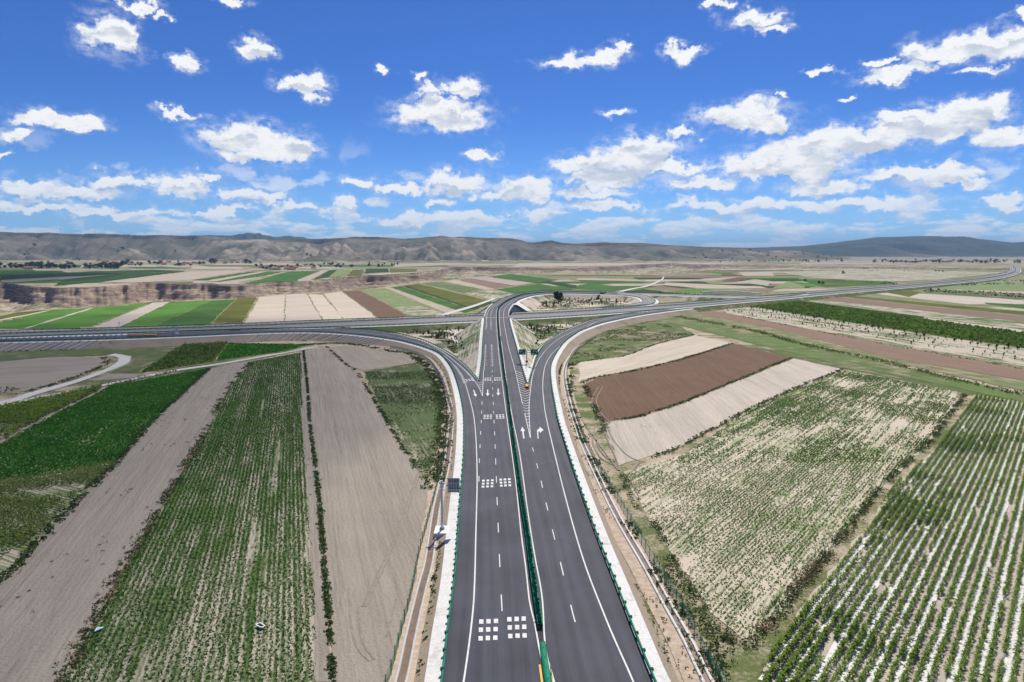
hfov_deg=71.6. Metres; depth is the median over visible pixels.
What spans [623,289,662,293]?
field
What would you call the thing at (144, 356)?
field
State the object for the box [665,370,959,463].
crop rows
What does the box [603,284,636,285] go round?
field
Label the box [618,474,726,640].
weeds
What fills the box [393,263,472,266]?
field
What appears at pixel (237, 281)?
field
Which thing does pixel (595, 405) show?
weeds
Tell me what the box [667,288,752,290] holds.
field
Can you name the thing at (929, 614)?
maize rows
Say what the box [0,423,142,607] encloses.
tyre track
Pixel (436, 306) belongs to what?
field
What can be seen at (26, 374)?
field
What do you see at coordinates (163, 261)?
field
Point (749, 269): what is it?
field
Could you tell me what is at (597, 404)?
tyre track
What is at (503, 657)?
road
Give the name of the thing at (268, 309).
field
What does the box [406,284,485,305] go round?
field
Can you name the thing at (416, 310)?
field
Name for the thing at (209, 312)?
field
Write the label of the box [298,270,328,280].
field
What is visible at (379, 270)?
field
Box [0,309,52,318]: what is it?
field
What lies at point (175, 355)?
crop rows
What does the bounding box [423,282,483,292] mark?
field
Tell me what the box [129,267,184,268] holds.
field
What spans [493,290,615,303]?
guardrail
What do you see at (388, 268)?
field
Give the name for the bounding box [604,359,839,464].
field
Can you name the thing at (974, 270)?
field
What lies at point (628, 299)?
embankment
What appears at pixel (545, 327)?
weeds
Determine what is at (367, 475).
field
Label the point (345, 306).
field
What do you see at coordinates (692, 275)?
field
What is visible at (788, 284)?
field
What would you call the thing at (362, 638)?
tyre track
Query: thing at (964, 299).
field
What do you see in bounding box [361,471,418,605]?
tyre track
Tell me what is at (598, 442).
tyre track
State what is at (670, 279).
field
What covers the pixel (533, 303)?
embankment
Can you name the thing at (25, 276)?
field
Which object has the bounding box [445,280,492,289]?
field
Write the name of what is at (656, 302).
verge
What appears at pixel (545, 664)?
median block
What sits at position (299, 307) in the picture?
field
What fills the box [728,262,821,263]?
field
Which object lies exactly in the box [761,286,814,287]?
field
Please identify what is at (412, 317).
road marking
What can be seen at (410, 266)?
field
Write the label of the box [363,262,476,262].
field
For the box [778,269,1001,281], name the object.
field
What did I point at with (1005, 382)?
field
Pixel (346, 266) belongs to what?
field
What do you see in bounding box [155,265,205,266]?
field
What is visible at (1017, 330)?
field
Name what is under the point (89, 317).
field
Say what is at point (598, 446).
tyre track
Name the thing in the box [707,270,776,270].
field
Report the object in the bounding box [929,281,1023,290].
field
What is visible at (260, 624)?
white frame
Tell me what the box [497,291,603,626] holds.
median barrier
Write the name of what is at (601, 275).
field
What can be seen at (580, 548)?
road marking
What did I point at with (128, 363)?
field
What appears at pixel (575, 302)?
weeds
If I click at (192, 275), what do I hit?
field
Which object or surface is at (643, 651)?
guardrail
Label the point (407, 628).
drainage channel
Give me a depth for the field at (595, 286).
1026.38 m
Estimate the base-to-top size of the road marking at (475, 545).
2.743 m
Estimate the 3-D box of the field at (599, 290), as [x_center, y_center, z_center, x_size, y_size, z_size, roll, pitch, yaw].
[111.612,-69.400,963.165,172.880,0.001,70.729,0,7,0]
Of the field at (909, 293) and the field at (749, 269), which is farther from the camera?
the field at (749, 269)
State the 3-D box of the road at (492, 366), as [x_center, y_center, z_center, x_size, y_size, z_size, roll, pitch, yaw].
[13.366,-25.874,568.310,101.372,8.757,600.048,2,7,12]
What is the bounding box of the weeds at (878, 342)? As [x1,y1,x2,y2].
[721,311,1021,368]
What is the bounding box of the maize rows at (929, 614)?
[757,394,1023,681]
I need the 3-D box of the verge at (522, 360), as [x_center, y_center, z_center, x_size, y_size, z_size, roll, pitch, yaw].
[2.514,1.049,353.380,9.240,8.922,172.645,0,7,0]
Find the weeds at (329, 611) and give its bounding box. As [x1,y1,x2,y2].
[302,350,337,681]
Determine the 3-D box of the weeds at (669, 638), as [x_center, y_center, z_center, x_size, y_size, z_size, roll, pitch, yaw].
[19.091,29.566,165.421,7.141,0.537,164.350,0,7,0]
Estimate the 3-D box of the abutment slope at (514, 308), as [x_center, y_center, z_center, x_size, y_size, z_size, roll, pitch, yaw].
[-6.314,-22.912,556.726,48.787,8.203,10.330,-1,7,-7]
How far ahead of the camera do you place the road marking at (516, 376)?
276.98 m
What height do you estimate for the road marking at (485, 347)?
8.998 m
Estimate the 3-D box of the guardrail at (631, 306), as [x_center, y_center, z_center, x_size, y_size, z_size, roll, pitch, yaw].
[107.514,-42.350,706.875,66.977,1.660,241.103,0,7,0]
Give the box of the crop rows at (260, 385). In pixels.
[192,353,304,456]
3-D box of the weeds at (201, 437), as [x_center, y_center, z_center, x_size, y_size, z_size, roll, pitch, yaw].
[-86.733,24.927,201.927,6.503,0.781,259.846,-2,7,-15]
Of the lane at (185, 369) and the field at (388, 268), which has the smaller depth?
the lane at (185, 369)
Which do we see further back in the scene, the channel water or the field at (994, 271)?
the field at (994, 271)
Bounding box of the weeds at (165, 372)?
[63,369,173,396]
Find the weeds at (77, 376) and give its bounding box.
[12,357,112,393]
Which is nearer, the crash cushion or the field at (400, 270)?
the crash cushion
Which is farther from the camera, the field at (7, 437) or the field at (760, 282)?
the field at (760, 282)
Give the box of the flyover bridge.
[484,303,513,317]
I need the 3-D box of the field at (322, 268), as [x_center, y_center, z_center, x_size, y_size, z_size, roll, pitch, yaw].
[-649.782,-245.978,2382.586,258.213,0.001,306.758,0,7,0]
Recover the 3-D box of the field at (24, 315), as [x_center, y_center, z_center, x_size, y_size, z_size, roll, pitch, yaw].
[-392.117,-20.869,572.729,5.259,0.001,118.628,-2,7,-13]
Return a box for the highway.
[0,266,1019,337]
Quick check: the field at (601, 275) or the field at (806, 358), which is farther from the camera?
the field at (601, 275)
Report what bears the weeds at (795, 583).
on the field at (685, 561)
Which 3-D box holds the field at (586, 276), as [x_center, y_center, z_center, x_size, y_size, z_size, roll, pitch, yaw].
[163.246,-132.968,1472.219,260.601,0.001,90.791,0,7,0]
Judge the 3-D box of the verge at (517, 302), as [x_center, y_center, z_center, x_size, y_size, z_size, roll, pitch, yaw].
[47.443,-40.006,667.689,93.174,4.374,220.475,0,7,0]
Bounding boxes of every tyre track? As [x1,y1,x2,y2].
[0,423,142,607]
[192,384,223,440]
[348,588,369,660]
[357,607,374,658]
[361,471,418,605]
[365,473,420,605]
[386,592,398,635]
[576,409,618,469]
[592,425,611,463]
[596,386,609,421]
[596,427,615,461]
[602,425,619,469]
[605,423,646,461]
[630,462,640,498]
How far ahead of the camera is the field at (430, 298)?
763.48 m
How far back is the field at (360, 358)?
340.85 m
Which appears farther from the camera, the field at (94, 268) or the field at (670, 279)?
the field at (94, 268)
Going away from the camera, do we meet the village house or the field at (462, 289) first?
the field at (462, 289)
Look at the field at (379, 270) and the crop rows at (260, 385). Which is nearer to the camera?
the crop rows at (260, 385)
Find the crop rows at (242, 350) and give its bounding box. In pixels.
[217,342,306,360]
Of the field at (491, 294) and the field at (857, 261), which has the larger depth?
the field at (857, 261)
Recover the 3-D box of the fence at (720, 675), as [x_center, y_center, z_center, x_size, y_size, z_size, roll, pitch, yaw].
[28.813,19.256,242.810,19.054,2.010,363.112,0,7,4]
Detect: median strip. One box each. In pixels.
[0,272,1013,334]
[497,292,551,680]
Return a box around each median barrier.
[0,266,1015,333]
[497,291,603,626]
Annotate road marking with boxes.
[3,271,1015,334]
[11,269,1011,331]
[17,284,920,333]
[348,331,477,681]
[375,331,482,395]
[482,291,586,394]
[496,308,540,656]
[499,299,554,681]
[503,293,546,437]
[529,323,591,436]
[539,664,542,681]
[542,320,633,681]
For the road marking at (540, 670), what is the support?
on the road at (503, 657)
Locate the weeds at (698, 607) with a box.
[649,556,737,677]
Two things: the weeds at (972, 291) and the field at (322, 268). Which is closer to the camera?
the weeds at (972, 291)
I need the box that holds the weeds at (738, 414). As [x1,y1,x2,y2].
[651,368,843,457]
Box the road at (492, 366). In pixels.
[479,291,617,381]
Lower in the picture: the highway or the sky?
the highway
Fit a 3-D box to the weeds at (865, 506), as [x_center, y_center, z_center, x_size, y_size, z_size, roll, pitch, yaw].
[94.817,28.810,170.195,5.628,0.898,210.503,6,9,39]
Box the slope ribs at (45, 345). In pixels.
[0,340,97,350]
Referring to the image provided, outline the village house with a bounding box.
[24,266,33,268]
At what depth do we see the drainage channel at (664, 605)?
113.48 m
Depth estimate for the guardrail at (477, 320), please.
472.07 m
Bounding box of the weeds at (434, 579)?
[416,358,454,680]
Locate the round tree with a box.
[553,291,563,300]
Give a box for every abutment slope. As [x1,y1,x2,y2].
[480,306,523,312]
[517,303,532,311]
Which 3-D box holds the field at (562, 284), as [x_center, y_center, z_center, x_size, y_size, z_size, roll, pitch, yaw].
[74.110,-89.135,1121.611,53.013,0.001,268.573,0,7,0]
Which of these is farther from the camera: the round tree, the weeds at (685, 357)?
the round tree
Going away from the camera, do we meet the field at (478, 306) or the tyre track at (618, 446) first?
the tyre track at (618, 446)
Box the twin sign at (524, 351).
[519,349,537,364]
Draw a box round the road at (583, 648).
[507,382,652,681]
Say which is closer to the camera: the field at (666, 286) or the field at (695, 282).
the field at (666, 286)
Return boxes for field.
[0,267,54,268]
[0,269,34,270]
[0,270,174,279]
[0,271,66,272]
[0,273,43,274]
[0,277,491,323]
[0,280,100,282]
[0,303,146,328]
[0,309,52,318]
[0,309,53,320]
[0,345,182,373]
[0,357,104,392]
[0,360,251,681]
[0,371,197,576]
[0,386,106,442]
[1,275,102,281]
[4,261,51,261]
[26,308,91,327]
[40,269,101,270]
[51,267,130,268]
[52,265,156,266]
[55,271,183,285]
[62,283,128,287]
[65,354,314,681]
[87,263,206,264]
[92,302,168,327]
[93,373,140,380]
[105,270,252,282]
[110,360,156,372]
[120,301,209,326]
[129,261,201,261]
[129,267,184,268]
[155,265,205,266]
[156,299,234,326]
[191,267,241,268]
[193,272,282,283]
[197,272,253,279]
[202,265,311,266]
[207,272,261,280]
[213,263,299,264]
[215,297,255,321]
[217,272,277,281]
[242,270,320,284]
[245,295,284,323]
[246,271,316,283]
[285,294,321,321]
[298,267,345,268]
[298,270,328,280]
[300,352,331,681]
[305,347,429,681]
[309,294,341,318]
[315,270,335,278]
[322,265,371,266]
[324,291,374,318]
[329,346,417,369]
[330,270,350,276]
[342,291,405,317]
[346,267,435,268]
[347,270,362,275]
[362,289,418,305]
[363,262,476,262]
[364,363,442,470]
[365,268,388,272]
[368,272,417,274]
[369,265,446,266]
[384,287,461,314]
[386,263,517,264]
[390,269,416,272]
[392,286,472,312]
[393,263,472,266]
[395,321,475,359]
[396,306,443,315]
[404,261,512,261]
[404,284,493,309]
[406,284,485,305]
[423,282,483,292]
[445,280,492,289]
[460,279,512,288]
[466,290,511,299]
[473,262,533,263]
[473,277,528,285]
[490,274,554,282]
[493,271,1023,311]
[496,284,575,293]
[513,261,567,261]
[513,263,727,266]
[524,314,610,344]
[531,276,642,277]
[532,281,656,283]
[537,299,631,310]
[540,281,576,288]
[546,275,657,275]
[547,278,633,278]
[561,289,653,290]
[566,320,692,365]
[576,282,647,290]
[577,278,642,280]
[578,335,730,381]
[583,344,788,421]
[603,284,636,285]
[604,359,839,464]
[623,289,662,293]
[624,370,960,638]
[635,278,694,278]
[636,286,689,287]
[637,284,661,285]
[643,276,744,277]
[643,279,718,280]
[648,286,684,289]
[655,281,710,283]
[659,316,1023,401]
[662,282,764,287]
[663,262,703,262]
[666,289,719,292]
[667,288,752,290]
[678,275,707,275]
[685,287,1023,380]
[689,271,755,272]
[690,315,1023,390]
[693,277,735,280]
[695,278,798,278]
[698,311,1023,379]
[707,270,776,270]
[710,275,798,275]
[714,307,1023,367]
[717,281,807,283]
[720,269,778,269]
[721,273,740,275]
[725,277,750,280]
[727,284,769,285]
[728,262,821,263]
[734,343,1009,399]
[738,272,773,275]
[738,279,770,285]
[740,279,841,280]
[741,289,776,292]
[754,276,810,277]
[758,395,1023,681]
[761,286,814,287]
[773,281,804,287]
[774,288,885,290]
[777,270,824,270]
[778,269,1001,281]
[789,281,821,286]
[797,279,893,286]
[801,262,896,263]
[801,269,894,269]
[811,300,1023,329]
[820,297,1023,320]
[824,283,854,285]
[830,261,887,261]
[848,296,1023,314]
[857,323,1021,347]
[879,293,1023,303]
[889,290,920,296]
[909,269,952,269]
[923,290,1023,299]
[924,318,1021,331]
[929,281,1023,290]
[941,289,1023,293]
[949,270,1000,270]
[975,271,1023,272]
[978,306,1023,310]
[986,303,1023,308]
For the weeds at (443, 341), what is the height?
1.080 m
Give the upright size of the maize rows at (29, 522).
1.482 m
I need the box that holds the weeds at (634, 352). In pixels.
[582,334,694,360]
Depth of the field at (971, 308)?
663.71 m
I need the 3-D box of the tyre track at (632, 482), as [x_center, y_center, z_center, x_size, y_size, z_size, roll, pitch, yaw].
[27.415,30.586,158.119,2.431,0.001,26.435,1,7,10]
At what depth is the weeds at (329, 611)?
121.84 m
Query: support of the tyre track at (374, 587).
on the ground
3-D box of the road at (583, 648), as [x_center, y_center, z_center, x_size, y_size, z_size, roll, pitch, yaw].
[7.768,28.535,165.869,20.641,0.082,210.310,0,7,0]
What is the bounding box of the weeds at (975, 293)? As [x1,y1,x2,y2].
[924,289,1023,297]
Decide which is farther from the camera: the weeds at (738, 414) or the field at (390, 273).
the field at (390, 273)
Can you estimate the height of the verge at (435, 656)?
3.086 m
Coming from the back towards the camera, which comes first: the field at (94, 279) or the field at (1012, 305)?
the field at (94, 279)
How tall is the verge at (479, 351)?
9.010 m
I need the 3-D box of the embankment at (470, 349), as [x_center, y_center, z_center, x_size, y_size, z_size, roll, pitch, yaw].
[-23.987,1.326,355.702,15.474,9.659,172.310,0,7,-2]
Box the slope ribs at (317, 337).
[246,333,383,343]
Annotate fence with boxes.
[384,346,446,681]
[567,335,728,681]
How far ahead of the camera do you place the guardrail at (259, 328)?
402.68 m
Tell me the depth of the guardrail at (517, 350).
324.42 m
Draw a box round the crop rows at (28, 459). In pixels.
[0,368,206,478]
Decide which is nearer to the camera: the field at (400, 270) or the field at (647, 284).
the field at (647, 284)
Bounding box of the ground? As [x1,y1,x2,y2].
[0,232,1023,681]
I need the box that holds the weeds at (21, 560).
[0,367,210,582]
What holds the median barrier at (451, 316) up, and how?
on the median strip at (428, 318)
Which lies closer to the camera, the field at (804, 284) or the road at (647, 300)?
the road at (647, 300)
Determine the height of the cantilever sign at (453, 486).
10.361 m
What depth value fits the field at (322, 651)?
116.47 m
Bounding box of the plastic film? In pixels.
[758,397,1023,681]
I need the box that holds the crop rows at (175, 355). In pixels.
[143,340,227,371]
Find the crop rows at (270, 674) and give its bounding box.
[63,456,316,681]
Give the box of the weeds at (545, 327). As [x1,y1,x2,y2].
[527,322,576,346]
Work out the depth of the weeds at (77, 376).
288.16 m
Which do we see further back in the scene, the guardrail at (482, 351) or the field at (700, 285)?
the field at (700, 285)
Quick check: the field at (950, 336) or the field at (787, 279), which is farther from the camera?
the field at (787, 279)
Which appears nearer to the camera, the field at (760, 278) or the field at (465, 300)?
the field at (465, 300)
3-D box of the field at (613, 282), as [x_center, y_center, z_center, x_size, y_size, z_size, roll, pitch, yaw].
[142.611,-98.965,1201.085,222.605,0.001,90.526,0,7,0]
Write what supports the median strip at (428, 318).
on the highway
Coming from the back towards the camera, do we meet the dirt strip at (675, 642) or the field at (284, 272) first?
the field at (284, 272)
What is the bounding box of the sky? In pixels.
[0,0,1023,247]
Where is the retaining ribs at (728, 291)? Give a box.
[700,290,761,294]
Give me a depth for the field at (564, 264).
3005.01 m
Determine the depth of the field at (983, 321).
551.05 m
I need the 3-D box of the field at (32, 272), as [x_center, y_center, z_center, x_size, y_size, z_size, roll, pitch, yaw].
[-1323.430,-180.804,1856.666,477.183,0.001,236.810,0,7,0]
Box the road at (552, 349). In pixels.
[529,308,689,381]
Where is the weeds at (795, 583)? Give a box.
[752,530,852,632]
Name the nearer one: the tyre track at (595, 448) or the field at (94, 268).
the tyre track at (595, 448)
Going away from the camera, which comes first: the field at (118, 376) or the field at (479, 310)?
the field at (118, 376)
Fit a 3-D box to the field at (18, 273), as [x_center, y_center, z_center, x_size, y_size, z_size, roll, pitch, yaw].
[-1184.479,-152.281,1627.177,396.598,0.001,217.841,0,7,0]
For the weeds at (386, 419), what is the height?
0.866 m
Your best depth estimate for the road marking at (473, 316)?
511.34 m
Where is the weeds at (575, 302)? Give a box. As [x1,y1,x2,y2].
[537,299,628,308]
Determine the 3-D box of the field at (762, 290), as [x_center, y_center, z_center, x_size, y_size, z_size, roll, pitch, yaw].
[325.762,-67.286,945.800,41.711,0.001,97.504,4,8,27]
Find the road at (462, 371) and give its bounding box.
[0,328,478,381]
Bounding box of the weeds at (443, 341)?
[403,331,457,352]
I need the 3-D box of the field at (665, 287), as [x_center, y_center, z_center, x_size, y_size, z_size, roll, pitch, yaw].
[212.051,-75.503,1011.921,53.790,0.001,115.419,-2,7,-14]
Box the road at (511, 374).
[498,292,599,382]
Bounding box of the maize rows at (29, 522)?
[0,458,115,557]
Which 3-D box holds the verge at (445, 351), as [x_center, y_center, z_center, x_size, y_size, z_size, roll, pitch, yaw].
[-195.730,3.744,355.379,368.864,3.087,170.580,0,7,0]
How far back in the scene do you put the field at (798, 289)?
971.30 m
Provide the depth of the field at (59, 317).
543.26 m
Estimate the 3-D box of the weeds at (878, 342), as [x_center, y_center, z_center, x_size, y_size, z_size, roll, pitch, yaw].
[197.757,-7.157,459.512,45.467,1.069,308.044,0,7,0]
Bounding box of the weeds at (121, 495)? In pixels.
[0,367,244,612]
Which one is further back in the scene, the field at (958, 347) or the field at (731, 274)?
the field at (731, 274)
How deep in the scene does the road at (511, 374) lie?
341.27 m
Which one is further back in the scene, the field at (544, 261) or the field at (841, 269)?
the field at (544, 261)
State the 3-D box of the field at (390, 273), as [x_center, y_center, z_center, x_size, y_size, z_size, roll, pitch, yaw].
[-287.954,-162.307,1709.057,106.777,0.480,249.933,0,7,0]
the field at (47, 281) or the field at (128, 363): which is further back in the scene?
the field at (47, 281)
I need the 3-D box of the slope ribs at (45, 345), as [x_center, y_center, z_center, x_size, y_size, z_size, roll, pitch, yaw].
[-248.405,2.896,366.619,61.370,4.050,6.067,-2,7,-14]
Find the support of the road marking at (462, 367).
on the road at (462, 371)
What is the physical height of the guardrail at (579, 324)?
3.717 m
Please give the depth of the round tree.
743.42 m
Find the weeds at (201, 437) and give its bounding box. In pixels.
[53,361,251,681]
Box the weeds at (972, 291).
[927,288,1023,294]
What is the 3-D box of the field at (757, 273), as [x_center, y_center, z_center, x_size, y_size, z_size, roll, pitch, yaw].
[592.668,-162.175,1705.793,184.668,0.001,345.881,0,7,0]
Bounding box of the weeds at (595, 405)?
[582,385,609,432]
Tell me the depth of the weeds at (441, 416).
215.81 m
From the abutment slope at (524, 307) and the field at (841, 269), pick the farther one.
the field at (841, 269)
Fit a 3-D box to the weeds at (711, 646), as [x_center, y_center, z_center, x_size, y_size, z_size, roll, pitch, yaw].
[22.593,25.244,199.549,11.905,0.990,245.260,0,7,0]
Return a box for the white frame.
[255,622,264,627]
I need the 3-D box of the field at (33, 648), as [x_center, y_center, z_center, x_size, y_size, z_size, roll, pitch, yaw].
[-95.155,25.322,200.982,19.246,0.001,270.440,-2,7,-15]
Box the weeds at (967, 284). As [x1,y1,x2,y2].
[961,282,1013,285]
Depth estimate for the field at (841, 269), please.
2117.96 m
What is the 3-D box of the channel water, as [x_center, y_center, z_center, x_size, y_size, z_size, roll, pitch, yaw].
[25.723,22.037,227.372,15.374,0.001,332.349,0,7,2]
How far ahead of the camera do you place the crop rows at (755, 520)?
138.02 m
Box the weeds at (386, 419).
[326,346,420,467]
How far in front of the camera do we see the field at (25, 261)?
4053.74 m
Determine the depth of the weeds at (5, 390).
260.10 m
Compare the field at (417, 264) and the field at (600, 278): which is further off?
the field at (417, 264)
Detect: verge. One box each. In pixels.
[0,332,463,681]
[12,267,1020,337]
[394,333,473,375]
[475,318,483,379]
[509,319,527,380]
[514,294,598,304]
[526,366,532,381]
[531,319,593,366]
[551,308,691,681]
[599,294,642,307]
[606,292,658,308]
[638,294,805,297]
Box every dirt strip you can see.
[384,346,449,681]
[560,356,725,681]
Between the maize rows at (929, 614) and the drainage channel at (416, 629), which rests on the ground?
the drainage channel at (416, 629)
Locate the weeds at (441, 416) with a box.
[300,342,453,488]
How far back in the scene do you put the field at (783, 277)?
1432.75 m
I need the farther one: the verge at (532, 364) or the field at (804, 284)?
the field at (804, 284)
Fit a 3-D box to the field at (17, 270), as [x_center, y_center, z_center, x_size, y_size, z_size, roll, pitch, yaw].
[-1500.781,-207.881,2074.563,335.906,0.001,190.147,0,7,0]
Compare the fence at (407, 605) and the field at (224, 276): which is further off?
the field at (224, 276)
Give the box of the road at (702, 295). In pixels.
[622,292,795,296]
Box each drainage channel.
[394,349,450,681]
[405,355,453,681]
[562,344,704,681]
[565,344,713,681]
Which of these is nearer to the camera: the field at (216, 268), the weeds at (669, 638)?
the weeds at (669, 638)
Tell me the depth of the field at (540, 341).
458.87 m
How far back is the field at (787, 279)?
1333.94 m
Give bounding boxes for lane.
[0,354,130,404]
[2,346,316,406]
[440,298,494,315]
[620,277,663,291]
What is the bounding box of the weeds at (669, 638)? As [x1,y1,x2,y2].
[564,399,697,677]
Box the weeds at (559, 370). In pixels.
[558,362,668,661]
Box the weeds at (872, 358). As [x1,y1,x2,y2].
[678,315,1023,393]
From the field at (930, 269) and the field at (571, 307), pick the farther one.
the field at (930, 269)
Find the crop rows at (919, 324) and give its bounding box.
[754,301,1023,347]
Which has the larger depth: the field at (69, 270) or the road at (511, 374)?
the field at (69, 270)
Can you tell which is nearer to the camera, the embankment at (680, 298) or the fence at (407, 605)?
the fence at (407, 605)
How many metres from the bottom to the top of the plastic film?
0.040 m
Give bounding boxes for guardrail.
[0,266,1020,337]
[0,270,1008,330]
[0,331,464,681]
[4,327,477,378]
[478,317,484,380]
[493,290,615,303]
[509,318,526,381]
[514,293,594,303]
[528,308,665,379]
[550,308,688,681]
[592,294,642,307]
[605,291,655,307]
[618,291,800,295]
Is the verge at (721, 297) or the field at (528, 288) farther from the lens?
the field at (528, 288)
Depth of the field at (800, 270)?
1998.14 m
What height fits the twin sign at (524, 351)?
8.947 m
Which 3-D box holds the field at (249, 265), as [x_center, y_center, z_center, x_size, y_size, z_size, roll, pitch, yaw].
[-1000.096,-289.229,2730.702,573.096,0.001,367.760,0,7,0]
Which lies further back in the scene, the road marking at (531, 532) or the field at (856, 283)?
the field at (856, 283)
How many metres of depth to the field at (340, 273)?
1704.17 m
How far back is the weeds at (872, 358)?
332.06 m
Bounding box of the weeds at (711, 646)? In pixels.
[564,363,730,681]
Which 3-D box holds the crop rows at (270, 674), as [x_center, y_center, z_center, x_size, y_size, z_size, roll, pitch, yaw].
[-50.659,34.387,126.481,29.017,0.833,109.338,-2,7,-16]
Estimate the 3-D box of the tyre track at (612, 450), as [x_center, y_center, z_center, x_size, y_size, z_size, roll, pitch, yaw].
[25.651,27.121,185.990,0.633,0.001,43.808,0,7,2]
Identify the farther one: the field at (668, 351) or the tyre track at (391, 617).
the field at (668, 351)
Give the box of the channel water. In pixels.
[563,357,710,681]
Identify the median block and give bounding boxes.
[539,641,551,681]
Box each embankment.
[0,333,456,681]
[30,269,1021,342]
[457,319,481,373]
[512,320,537,373]
[519,294,597,311]
[556,309,699,681]
[590,295,639,308]
[633,294,808,301]
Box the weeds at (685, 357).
[580,343,732,382]
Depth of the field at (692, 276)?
1493.02 m
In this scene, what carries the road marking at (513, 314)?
on the highway
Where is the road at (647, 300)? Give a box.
[597,292,654,308]
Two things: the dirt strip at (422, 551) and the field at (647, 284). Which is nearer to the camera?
the dirt strip at (422, 551)
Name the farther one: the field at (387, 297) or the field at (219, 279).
the field at (219, 279)
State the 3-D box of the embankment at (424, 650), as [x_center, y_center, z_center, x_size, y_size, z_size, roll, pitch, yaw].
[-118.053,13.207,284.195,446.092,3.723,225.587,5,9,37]
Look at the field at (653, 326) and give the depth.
406.65 m
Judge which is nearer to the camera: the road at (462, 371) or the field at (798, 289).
the road at (462, 371)
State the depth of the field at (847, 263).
3293.02 m
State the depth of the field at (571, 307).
676.08 m
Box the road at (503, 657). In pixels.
[443,382,543,681]
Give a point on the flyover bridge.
(511, 307)
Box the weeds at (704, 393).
[614,357,791,419]
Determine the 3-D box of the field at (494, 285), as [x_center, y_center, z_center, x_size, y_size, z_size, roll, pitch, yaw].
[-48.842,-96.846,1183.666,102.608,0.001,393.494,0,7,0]
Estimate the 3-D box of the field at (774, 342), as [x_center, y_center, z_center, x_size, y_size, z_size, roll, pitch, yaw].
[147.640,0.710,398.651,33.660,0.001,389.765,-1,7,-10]
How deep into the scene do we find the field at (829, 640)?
107.15 m
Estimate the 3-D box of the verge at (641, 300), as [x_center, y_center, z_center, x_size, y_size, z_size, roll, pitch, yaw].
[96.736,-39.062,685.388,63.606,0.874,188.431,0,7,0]
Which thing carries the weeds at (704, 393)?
on the field at (663, 430)
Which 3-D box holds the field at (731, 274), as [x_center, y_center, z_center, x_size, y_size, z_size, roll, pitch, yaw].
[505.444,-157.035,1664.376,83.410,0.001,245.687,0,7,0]
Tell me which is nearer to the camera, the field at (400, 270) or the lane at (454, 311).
the lane at (454, 311)
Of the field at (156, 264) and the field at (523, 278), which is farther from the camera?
the field at (156, 264)
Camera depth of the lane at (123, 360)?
279.13 m
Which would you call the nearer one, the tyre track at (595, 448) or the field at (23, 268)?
the tyre track at (595, 448)
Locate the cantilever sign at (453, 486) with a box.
[434,478,459,537]
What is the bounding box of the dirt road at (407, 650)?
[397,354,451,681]
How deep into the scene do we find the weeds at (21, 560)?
145.94 m
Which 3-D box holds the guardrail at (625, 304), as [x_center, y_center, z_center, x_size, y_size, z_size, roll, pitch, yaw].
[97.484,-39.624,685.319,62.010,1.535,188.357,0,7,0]
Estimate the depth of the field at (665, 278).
1377.04 m
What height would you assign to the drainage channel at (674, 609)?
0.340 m
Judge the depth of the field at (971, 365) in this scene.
361.41 m
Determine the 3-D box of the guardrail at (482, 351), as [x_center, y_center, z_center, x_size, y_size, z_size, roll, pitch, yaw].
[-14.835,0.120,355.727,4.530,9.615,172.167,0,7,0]
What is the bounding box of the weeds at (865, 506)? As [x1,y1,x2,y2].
[715,393,967,650]
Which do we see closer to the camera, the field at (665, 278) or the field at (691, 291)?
the field at (691, 291)
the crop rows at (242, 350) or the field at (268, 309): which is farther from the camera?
the field at (268, 309)
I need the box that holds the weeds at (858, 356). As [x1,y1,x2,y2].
[673,316,1020,395]
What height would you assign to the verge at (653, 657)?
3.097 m
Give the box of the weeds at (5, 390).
[0,386,20,392]
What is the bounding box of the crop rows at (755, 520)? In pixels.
[625,462,901,636]

